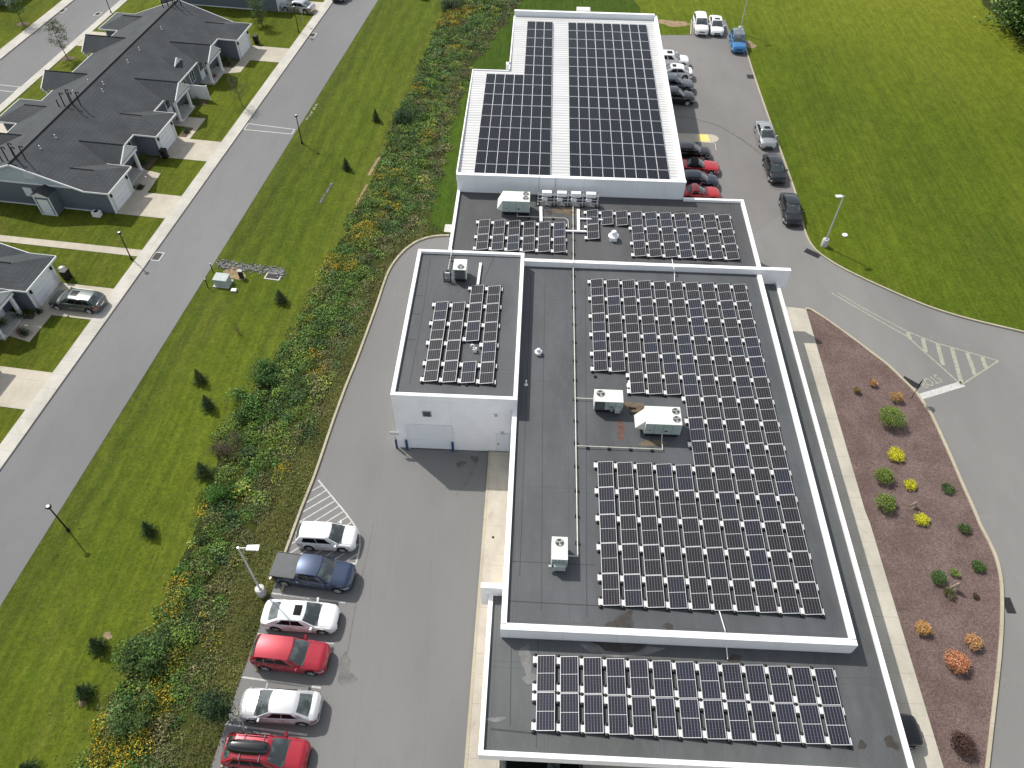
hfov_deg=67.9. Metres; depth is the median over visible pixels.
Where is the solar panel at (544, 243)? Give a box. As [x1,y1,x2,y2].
[535,236,550,253]
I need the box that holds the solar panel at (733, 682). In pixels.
[717,662,745,702]
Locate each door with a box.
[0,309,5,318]
[27,264,61,308]
[107,175,133,213]
[155,121,177,149]
[164,100,173,112]
[197,62,205,79]
[235,30,251,59]
[276,0,286,11]
[405,424,454,449]
[496,433,508,451]
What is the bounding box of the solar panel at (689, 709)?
[674,697,702,741]
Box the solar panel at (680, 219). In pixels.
[671,213,687,227]
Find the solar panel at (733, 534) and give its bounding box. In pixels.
[719,518,744,548]
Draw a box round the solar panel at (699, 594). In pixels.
[684,576,710,612]
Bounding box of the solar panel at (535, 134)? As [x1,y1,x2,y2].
[530,129,540,140]
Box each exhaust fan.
[535,348,541,355]
[608,230,618,241]
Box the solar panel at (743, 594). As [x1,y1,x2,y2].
[728,578,754,614]
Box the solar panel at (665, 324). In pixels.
[655,315,673,334]
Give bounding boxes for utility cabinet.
[212,272,233,288]
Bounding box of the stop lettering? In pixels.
[921,375,942,387]
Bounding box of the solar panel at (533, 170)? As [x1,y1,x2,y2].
[529,166,539,174]
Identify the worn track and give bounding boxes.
[355,184,367,204]
[367,153,382,174]
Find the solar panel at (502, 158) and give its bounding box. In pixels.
[497,152,507,164]
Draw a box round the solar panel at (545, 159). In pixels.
[540,153,550,165]
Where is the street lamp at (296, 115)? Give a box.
[294,114,302,143]
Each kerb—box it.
[284,234,448,551]
[464,451,490,767]
[746,47,1023,332]
[805,307,1003,767]
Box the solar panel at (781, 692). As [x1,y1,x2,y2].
[763,664,792,704]
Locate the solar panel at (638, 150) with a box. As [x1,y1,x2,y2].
[633,144,644,156]
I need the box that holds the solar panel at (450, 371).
[438,360,458,384]
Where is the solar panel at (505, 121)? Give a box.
[500,116,510,127]
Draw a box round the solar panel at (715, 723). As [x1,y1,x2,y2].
[698,698,726,742]
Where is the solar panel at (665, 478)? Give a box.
[652,463,674,489]
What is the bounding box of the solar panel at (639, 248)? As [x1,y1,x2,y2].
[630,240,646,258]
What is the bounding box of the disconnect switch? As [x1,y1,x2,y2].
[443,271,450,281]
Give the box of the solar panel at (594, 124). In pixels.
[590,119,599,130]
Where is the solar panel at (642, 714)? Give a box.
[627,695,653,738]
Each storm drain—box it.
[150,252,164,260]
[264,272,282,280]
[804,248,820,257]
[903,376,920,388]
[1004,597,1016,613]
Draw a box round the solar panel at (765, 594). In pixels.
[750,579,777,615]
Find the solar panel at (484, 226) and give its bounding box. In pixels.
[476,219,490,234]
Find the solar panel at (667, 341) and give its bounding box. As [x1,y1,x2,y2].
[656,334,675,353]
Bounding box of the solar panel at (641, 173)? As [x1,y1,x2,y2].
[636,169,647,178]
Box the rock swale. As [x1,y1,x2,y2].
[215,259,286,278]
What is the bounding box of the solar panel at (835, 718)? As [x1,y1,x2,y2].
[818,703,852,749]
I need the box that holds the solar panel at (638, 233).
[628,225,645,241]
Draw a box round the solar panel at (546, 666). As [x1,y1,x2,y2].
[532,653,556,693]
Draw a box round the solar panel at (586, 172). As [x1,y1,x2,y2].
[581,167,591,176]
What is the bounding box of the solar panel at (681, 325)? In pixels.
[671,316,689,334]
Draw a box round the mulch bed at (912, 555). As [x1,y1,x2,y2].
[807,310,999,767]
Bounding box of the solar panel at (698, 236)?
[688,227,705,242]
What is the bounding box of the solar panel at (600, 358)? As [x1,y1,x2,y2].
[590,350,607,373]
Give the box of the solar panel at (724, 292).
[714,283,732,300]
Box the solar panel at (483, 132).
[478,127,489,138]
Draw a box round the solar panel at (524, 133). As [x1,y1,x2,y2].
[520,128,530,139]
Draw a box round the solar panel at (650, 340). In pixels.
[640,333,658,352]
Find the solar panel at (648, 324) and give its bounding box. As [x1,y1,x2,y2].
[638,314,656,333]
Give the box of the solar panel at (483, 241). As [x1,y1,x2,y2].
[473,234,489,250]
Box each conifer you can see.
[18,756,44,767]
[73,681,98,707]
[84,635,111,658]
[140,521,158,539]
[192,369,208,386]
[193,462,213,482]
[199,395,216,413]
[273,289,289,307]
[342,158,351,171]
[371,108,380,122]
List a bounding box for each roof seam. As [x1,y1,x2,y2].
[409,261,429,383]
[490,728,531,733]
[509,600,597,605]
[510,646,511,725]
[512,561,590,564]
[514,444,515,539]
[519,286,530,575]
[541,282,545,610]
[585,282,586,617]
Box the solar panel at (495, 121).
[490,116,500,127]
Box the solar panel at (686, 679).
[670,660,697,699]
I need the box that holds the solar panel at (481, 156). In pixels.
[475,151,486,163]
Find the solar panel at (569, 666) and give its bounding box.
[556,654,579,694]
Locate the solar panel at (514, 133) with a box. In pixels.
[509,128,519,139]
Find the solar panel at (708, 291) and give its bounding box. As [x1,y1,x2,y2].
[698,283,716,299]
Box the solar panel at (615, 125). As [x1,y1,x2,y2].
[610,120,620,131]
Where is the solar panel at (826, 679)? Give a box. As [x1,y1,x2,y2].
[809,666,840,706]
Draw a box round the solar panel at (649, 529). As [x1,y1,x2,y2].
[637,515,659,544]
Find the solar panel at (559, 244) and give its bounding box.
[550,237,566,254]
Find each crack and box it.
[347,526,372,652]
[455,453,480,495]
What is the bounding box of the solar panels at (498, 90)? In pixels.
[483,21,658,109]
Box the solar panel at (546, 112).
[541,106,550,117]
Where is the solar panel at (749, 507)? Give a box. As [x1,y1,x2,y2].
[735,492,759,520]
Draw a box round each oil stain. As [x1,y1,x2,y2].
[337,652,349,682]
[339,656,350,669]
[339,673,357,685]
[456,461,466,466]
[470,456,478,461]
[769,184,787,189]
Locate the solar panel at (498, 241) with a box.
[488,234,504,251]
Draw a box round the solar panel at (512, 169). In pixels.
[507,165,517,173]
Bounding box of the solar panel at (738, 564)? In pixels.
[724,547,749,578]
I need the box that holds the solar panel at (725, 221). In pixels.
[715,214,731,228]
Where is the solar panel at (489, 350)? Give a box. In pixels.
[479,341,498,362]
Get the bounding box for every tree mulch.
[16,22,29,25]
[61,56,74,60]
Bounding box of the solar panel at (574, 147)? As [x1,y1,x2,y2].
[569,142,579,154]
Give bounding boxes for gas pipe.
[446,238,451,278]
[517,213,568,227]
[571,199,579,555]
[577,433,662,451]
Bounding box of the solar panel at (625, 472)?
[613,461,634,487]
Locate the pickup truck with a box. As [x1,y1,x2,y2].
[268,551,356,593]
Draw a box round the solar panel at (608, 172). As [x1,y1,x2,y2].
[603,168,613,177]
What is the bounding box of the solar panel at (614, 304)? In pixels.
[604,296,621,313]
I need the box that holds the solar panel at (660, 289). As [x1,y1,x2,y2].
[651,281,668,298]
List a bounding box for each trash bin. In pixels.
[58,267,72,279]
[159,148,168,158]
[252,34,259,43]
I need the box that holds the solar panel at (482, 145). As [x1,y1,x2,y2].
[477,139,488,150]
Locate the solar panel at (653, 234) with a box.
[644,226,660,241]
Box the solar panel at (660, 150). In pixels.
[654,145,666,156]
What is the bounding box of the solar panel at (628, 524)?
[616,514,638,543]
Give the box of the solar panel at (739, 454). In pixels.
[726,441,749,466]
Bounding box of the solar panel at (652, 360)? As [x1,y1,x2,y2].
[642,352,660,372]
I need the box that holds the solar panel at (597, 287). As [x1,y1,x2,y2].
[587,278,604,296]
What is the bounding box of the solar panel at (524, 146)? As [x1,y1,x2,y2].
[519,140,529,152]
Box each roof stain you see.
[485,717,505,721]
[519,644,531,675]
[522,673,536,683]
[551,207,583,215]
[623,401,644,412]
[638,440,667,445]
[662,623,673,629]
[689,262,714,264]
[725,654,741,661]
[858,740,866,748]
[884,735,899,749]
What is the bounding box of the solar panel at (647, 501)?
[635,488,657,516]
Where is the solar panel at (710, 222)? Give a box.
[700,214,717,228]
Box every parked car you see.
[48,287,107,313]
[220,731,311,767]
[238,683,323,725]
[250,634,331,675]
[260,597,340,634]
[280,0,315,13]
[295,520,358,552]
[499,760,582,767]
[663,50,689,66]
[666,63,692,78]
[667,73,693,91]
[669,86,694,105]
[679,141,710,159]
[682,157,719,174]
[683,183,720,198]
[684,169,718,187]
[692,11,709,34]
[708,15,725,35]
[729,28,747,52]
[754,121,777,148]
[762,153,787,183]
[778,192,804,226]
[900,714,923,749]
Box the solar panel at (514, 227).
[506,220,520,236]
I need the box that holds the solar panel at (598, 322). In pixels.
[589,313,606,332]
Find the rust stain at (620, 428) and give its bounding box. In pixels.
[617,419,624,440]
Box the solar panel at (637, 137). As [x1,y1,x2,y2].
[632,132,642,143]
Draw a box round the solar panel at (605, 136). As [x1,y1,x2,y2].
[600,131,611,142]
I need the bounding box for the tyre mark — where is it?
[675,116,762,155]
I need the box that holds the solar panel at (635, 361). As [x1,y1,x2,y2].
[624,351,643,372]
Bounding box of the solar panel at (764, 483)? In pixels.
[750,467,774,493]
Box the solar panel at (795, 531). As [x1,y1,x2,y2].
[781,521,807,551]
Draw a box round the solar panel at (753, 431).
[740,419,763,443]
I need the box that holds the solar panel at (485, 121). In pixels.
[480,116,490,126]
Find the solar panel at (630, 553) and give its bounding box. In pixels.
[618,542,640,574]
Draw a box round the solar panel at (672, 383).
[661,373,681,397]
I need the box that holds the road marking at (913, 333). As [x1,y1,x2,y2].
[838,293,998,360]
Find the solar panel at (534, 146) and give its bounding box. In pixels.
[530,141,539,152]
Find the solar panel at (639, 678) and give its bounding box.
[625,657,650,697]
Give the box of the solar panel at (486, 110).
[481,105,491,115]
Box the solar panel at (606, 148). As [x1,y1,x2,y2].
[601,143,611,155]
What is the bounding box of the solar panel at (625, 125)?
[620,120,631,131]
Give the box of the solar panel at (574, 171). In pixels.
[570,167,580,175]
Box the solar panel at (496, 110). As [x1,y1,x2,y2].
[491,105,501,115]
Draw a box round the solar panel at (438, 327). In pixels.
[429,320,446,340]
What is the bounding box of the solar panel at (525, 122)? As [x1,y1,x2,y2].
[521,117,530,128]
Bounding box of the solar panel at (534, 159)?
[529,153,539,165]
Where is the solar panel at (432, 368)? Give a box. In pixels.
[420,359,440,383]
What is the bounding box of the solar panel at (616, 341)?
[606,331,624,351]
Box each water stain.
[591,641,646,651]
[605,609,632,627]
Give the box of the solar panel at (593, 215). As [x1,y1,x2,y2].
[584,209,598,224]
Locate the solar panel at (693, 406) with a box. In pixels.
[681,395,702,417]
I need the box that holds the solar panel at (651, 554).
[639,543,662,575]
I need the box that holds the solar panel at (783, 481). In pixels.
[769,468,794,494]
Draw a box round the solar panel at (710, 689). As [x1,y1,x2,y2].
[694,661,721,701]
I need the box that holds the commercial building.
[390,7,914,767]
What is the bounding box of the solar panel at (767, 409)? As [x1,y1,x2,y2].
[754,397,776,420]
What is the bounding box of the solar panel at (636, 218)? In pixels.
[627,211,643,225]
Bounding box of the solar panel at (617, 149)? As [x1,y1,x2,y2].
[612,143,622,155]
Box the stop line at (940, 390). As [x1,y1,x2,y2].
[920,381,964,398]
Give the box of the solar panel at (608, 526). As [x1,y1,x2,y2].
[595,513,617,542]
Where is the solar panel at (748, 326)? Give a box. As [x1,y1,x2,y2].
[737,318,756,337]
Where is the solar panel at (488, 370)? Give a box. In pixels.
[476,361,496,386]
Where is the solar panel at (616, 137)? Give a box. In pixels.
[611,131,621,143]
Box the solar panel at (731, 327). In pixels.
[721,318,740,336]
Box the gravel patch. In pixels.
[318,182,332,203]
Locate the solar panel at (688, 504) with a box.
[674,489,698,518]
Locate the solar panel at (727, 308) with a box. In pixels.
[717,300,736,318]
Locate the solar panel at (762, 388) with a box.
[749,376,771,398]
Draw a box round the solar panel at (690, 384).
[679,373,699,395]
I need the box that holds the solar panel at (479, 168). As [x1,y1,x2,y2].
[474,164,485,172]
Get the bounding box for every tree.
[2,0,26,23]
[44,17,70,58]
[224,74,243,106]
[245,0,267,25]
[973,0,1023,44]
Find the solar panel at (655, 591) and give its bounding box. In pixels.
[641,574,665,610]
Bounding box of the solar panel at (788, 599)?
[772,580,799,616]
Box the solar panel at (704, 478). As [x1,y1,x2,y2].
[691,464,714,491]
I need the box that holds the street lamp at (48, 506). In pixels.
[45,504,69,531]
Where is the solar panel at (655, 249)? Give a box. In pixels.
[645,241,661,258]
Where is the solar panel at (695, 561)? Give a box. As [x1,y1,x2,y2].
[681,545,706,577]
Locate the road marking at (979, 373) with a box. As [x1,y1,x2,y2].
[960,361,998,385]
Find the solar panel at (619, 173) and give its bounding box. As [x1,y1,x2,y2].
[614,169,624,177]
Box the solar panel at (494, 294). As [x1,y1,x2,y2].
[485,285,502,303]
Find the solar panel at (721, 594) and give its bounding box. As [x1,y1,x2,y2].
[706,577,732,613]
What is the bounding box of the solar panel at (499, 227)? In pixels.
[491,220,505,234]
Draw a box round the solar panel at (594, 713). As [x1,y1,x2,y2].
[579,692,604,736]
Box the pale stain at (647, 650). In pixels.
[580,644,664,656]
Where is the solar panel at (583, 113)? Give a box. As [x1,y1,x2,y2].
[579,108,588,118]
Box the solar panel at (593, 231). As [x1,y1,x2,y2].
[584,224,599,240]
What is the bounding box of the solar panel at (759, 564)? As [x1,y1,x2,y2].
[744,548,771,579]
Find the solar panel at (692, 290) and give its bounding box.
[682,282,700,299]
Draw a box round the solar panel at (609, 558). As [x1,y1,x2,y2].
[596,542,619,573]
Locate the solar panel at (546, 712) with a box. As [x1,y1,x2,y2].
[531,690,556,733]
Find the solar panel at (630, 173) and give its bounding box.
[625,169,635,177]
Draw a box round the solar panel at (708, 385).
[696,374,717,395]
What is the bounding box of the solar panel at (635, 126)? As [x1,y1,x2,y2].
[631,121,641,131]
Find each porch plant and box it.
[0,316,8,327]
[10,305,29,318]
[14,324,26,334]
[19,327,29,337]
[33,306,42,314]
[139,156,152,164]
[192,96,200,102]
[223,56,234,63]
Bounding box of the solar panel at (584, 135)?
[580,130,589,142]
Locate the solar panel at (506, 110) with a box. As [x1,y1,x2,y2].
[501,105,511,115]
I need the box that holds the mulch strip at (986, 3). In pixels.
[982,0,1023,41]
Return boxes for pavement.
[0,0,73,59]
[0,0,127,112]
[0,0,332,469]
[467,452,509,767]
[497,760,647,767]
[786,307,943,767]
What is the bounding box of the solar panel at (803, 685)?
[786,665,817,705]
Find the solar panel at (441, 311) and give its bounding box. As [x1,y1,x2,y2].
[432,301,448,320]
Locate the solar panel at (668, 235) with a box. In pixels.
[659,226,675,241]
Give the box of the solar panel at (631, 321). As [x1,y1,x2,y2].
[621,314,639,332]
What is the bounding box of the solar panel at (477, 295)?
[468,285,484,303]
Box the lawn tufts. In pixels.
[18,0,437,767]
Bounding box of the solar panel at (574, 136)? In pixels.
[569,130,579,141]
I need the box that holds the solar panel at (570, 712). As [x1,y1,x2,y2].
[555,691,580,735]
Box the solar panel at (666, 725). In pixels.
[650,696,678,739]
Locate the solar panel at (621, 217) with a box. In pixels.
[613,211,628,225]
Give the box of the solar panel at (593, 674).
[579,655,603,695]
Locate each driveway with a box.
[0,123,6,132]
[0,366,51,409]
[35,283,112,319]
[76,31,106,45]
[115,191,180,218]
[161,138,220,161]
[241,45,288,62]
[279,0,322,13]
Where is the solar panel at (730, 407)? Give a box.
[718,396,739,418]
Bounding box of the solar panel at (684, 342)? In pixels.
[674,334,692,353]
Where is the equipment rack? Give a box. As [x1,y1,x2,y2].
[536,189,599,208]
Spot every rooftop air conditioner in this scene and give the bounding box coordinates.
[453,259,467,281]
[497,191,529,214]
[548,536,567,570]
[593,389,623,412]
[634,406,681,436]
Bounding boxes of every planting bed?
[23,314,35,318]
[132,156,157,168]
[179,127,192,136]
[185,99,207,104]
[216,58,238,66]
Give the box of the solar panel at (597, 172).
[592,168,602,176]
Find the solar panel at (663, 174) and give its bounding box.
[658,170,669,178]
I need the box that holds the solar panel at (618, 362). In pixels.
[607,351,625,373]
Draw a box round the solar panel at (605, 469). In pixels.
[594,460,614,487]
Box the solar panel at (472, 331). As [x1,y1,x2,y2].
[462,321,481,343]
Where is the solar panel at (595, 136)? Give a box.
[590,131,600,142]
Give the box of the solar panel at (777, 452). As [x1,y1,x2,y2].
[764,443,787,468]
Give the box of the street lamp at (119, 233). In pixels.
[117,231,132,259]
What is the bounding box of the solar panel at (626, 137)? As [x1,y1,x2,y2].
[621,132,632,143]
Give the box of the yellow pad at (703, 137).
[697,134,709,141]
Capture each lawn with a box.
[0,0,61,48]
[0,0,324,443]
[425,0,640,236]
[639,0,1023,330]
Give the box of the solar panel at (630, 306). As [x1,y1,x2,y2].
[620,296,637,314]
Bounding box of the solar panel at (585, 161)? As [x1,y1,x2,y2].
[580,155,590,167]
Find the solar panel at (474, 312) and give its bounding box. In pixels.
[466,302,482,321]
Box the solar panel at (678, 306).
[668,298,687,316]
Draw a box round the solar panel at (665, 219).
[657,212,672,226]
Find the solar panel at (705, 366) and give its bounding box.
[693,354,713,374]
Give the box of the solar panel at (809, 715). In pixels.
[793,702,825,747]
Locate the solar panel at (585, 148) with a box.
[580,142,590,154]
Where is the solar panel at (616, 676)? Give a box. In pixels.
[602,656,626,696]
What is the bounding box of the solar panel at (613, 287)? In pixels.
[603,279,620,296]
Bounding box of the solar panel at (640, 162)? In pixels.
[634,156,645,169]
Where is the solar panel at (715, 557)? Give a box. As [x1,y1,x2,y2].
[702,546,727,577]
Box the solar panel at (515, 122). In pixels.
[510,117,520,127]
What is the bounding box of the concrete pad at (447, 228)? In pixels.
[444,224,451,232]
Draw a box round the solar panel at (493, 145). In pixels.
[487,139,498,151]
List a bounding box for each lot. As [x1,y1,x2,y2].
[211,236,488,767]
[660,20,793,233]
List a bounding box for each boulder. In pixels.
[910,502,917,509]
[950,583,960,592]
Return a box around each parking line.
[225,723,306,735]
[241,676,320,688]
[272,592,344,602]
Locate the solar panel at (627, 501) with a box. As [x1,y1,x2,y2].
[615,487,636,515]
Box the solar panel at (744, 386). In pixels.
[732,376,753,397]
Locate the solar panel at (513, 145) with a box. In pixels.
[508,140,519,151]
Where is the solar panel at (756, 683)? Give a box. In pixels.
[740,663,769,703]
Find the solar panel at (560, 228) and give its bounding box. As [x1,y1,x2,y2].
[551,222,566,236]
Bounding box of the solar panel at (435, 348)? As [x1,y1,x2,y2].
[426,339,443,360]
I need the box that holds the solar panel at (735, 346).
[724,336,744,355]
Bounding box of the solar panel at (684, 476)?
[671,464,694,490]
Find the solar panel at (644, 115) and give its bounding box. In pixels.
[639,110,650,120]
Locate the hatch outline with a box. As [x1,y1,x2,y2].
[318,480,360,563]
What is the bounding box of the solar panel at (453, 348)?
[444,340,461,360]
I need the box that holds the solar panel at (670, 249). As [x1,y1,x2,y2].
[660,241,677,259]
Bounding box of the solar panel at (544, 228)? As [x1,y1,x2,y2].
[536,221,550,236]
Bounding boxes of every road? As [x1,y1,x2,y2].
[0,0,119,103]
[0,0,377,605]
[753,214,1023,767]
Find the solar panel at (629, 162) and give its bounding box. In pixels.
[623,156,634,168]
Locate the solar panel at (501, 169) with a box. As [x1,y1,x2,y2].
[496,164,506,173]
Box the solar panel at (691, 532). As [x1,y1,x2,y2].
[677,517,701,546]
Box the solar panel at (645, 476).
[633,462,654,488]
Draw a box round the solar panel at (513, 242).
[504,235,519,251]
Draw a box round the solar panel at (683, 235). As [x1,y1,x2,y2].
[673,227,690,242]
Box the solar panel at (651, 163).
[645,157,657,169]
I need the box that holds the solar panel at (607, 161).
[602,155,612,167]
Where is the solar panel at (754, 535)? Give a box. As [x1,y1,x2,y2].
[739,519,765,549]
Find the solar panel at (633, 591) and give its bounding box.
[619,573,642,609]
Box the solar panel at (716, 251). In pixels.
[706,243,723,260]
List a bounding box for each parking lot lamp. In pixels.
[237,545,266,597]
[738,0,747,27]
[820,195,843,247]
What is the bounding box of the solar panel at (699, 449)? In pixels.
[687,440,710,465]
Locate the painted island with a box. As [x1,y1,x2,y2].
[678,133,718,142]
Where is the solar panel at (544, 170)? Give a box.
[540,166,549,174]
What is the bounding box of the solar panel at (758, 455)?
[745,442,768,467]
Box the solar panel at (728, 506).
[715,491,739,519]
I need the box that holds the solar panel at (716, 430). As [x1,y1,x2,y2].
[703,417,725,441]
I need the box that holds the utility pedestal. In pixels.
[237,269,243,278]
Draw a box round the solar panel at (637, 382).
[626,371,645,395]
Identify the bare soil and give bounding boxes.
[102,632,112,638]
[223,266,245,279]
[658,19,690,26]
[746,41,756,47]
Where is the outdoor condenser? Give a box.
[91,209,102,217]
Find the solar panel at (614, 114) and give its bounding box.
[609,109,619,119]
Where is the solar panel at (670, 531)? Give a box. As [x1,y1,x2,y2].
[657,516,680,545]
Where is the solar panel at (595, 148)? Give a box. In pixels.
[591,143,601,154]
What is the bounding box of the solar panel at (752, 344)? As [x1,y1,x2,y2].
[741,337,761,356]
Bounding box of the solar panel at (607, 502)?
[594,486,616,514]
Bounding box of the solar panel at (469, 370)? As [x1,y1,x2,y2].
[457,361,477,385]
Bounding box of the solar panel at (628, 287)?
[619,280,636,297]
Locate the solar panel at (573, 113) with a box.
[569,107,578,118]
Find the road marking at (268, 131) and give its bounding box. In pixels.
[244,123,294,133]
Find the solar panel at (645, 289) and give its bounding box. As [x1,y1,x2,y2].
[635,280,652,297]
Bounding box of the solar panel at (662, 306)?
[652,298,670,315]
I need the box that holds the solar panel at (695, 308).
[685,299,703,316]
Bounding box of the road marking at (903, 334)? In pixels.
[832,293,960,383]
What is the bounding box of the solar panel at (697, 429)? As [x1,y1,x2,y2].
[684,417,706,440]
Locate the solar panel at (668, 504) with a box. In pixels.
[654,489,677,516]
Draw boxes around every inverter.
[542,190,551,205]
[557,191,566,205]
[571,191,580,206]
[586,192,595,206]
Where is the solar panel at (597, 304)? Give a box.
[588,295,605,314]
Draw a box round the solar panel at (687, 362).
[676,353,696,374]
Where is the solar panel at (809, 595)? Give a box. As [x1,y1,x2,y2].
[793,581,824,618]
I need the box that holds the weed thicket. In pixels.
[67,0,521,767]
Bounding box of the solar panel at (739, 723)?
[722,699,751,743]
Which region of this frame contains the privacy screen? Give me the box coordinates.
[187,83,210,100]
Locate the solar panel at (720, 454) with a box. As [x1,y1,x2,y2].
[707,441,729,466]
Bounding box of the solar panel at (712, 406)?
[700,395,721,418]
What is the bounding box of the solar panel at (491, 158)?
[486,151,497,163]
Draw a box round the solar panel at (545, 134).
[541,129,550,140]
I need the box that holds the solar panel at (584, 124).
[579,119,589,130]
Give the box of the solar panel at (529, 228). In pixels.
[521,221,535,236]
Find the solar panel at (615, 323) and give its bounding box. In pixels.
[605,313,622,332]
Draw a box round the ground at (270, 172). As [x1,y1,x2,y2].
[2,0,639,648]
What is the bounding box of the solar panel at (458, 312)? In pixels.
[449,302,465,321]
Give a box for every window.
[22,187,32,195]
[189,69,195,83]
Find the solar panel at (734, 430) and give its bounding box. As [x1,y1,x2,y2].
[722,418,744,442]
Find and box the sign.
[390,431,398,439]
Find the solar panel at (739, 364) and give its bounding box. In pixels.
[728,355,748,376]
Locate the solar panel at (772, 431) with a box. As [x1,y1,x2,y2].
[759,420,782,443]
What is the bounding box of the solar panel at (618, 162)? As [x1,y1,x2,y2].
[613,156,623,168]
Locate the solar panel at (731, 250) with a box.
[721,244,739,261]
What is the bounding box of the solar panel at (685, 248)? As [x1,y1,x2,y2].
[676,242,692,259]
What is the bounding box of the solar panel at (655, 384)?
[643,372,662,396]
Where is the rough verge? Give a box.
[161,221,429,767]
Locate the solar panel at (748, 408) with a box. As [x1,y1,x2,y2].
[736,397,757,419]
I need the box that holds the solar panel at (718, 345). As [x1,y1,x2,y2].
[707,335,727,355]
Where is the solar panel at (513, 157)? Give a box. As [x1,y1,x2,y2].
[507,152,518,164]
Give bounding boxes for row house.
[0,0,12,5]
[0,0,251,215]
[0,243,61,340]
[160,0,287,11]
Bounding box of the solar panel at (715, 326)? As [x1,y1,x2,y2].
[704,317,723,336]
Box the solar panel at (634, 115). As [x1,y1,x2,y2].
[629,109,640,120]
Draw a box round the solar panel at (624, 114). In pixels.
[619,109,629,119]
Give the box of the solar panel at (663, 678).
[648,659,674,698]
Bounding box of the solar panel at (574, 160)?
[569,154,579,166]
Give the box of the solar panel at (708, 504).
[694,490,718,518]
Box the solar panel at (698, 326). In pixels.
[687,316,706,335]
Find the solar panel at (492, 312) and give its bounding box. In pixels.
[483,303,501,322]
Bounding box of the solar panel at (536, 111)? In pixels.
[531,106,541,116]
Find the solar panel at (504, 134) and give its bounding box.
[499,128,509,139]
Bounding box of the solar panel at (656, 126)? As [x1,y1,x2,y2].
[651,121,662,132]
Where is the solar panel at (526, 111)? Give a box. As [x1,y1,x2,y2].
[521,106,531,116]
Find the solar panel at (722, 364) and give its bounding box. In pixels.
[711,355,731,375]
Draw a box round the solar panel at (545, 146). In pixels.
[540,141,550,153]
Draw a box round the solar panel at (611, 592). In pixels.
[597,572,621,608]
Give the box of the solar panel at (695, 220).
[686,213,702,227]
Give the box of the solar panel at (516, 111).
[511,105,521,116]
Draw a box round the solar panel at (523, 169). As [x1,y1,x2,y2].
[518,165,528,174]
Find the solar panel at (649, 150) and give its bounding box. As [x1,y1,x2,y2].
[644,144,655,156]
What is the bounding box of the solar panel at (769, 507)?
[755,493,779,521]
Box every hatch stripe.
[295,506,338,532]
[299,501,334,522]
[302,496,329,511]
[921,338,927,351]
[936,344,944,364]
[950,348,963,382]
[965,352,976,374]
[980,357,986,367]
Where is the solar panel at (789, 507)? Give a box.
[775,494,800,522]
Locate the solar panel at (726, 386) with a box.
[714,375,735,396]
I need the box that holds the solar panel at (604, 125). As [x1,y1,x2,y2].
[600,119,610,130]
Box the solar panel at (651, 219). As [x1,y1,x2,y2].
[642,212,658,226]
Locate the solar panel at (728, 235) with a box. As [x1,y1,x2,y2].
[718,228,735,243]
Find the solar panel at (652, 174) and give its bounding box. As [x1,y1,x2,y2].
[647,170,658,178]
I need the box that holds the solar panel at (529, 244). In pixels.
[519,235,535,252]
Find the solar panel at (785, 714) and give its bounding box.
[769,701,801,745]
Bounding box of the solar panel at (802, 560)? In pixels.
[787,550,814,581]
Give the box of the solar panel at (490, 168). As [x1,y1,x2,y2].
[485,164,496,172]
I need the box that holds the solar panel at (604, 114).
[599,108,609,119]
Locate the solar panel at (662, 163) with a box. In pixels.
[656,157,668,169]
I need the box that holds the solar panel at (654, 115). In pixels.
[650,110,660,120]
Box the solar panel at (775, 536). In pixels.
[760,520,786,550]
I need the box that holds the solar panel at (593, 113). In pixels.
[589,108,599,118]
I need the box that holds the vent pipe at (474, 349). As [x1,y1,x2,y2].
[470,344,476,352]
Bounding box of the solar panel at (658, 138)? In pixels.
[653,133,664,144]
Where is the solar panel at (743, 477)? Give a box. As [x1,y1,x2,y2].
[730,466,754,492]
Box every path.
[0,235,141,256]
[9,313,50,341]
[132,170,160,192]
[173,104,205,138]
[201,59,249,84]
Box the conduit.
[719,611,727,658]
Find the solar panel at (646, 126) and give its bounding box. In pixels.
[641,121,651,132]
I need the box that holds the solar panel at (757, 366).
[745,356,766,376]
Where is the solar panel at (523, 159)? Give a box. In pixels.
[518,152,528,165]
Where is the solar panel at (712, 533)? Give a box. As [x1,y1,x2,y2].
[698,518,723,548]
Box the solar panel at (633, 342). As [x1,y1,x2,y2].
[623,332,641,351]
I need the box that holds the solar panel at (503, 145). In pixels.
[498,139,508,151]
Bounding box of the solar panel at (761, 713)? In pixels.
[745,700,776,744]
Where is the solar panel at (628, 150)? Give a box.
[622,144,633,155]
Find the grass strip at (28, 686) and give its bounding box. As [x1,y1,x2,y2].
[0,0,443,767]
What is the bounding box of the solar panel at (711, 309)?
[701,299,720,318]
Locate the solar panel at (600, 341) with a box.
[589,331,607,351]
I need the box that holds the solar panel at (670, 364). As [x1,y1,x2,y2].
[659,353,678,373]
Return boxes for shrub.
[101,627,184,684]
[101,684,166,746]
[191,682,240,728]
[201,478,240,503]
[206,431,245,460]
[223,385,272,423]
[243,352,283,386]
[387,104,426,123]
[439,0,462,10]
[852,386,861,392]
[868,378,877,385]
[873,466,895,484]
[874,491,897,512]
[877,403,907,428]
[887,445,905,462]
[888,392,904,402]
[904,479,917,490]
[913,511,930,525]
[913,620,934,635]
[929,569,947,584]
[941,481,956,494]
[943,587,956,600]
[943,647,971,674]
[949,728,978,761]
[950,568,960,578]
[957,523,972,534]
[964,632,983,651]
[971,559,987,572]
[973,592,979,599]
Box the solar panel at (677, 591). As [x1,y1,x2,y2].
[662,575,688,611]
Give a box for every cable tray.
[477,263,481,284]
[539,206,542,221]
[565,230,586,233]
[577,209,579,229]
[579,218,602,220]

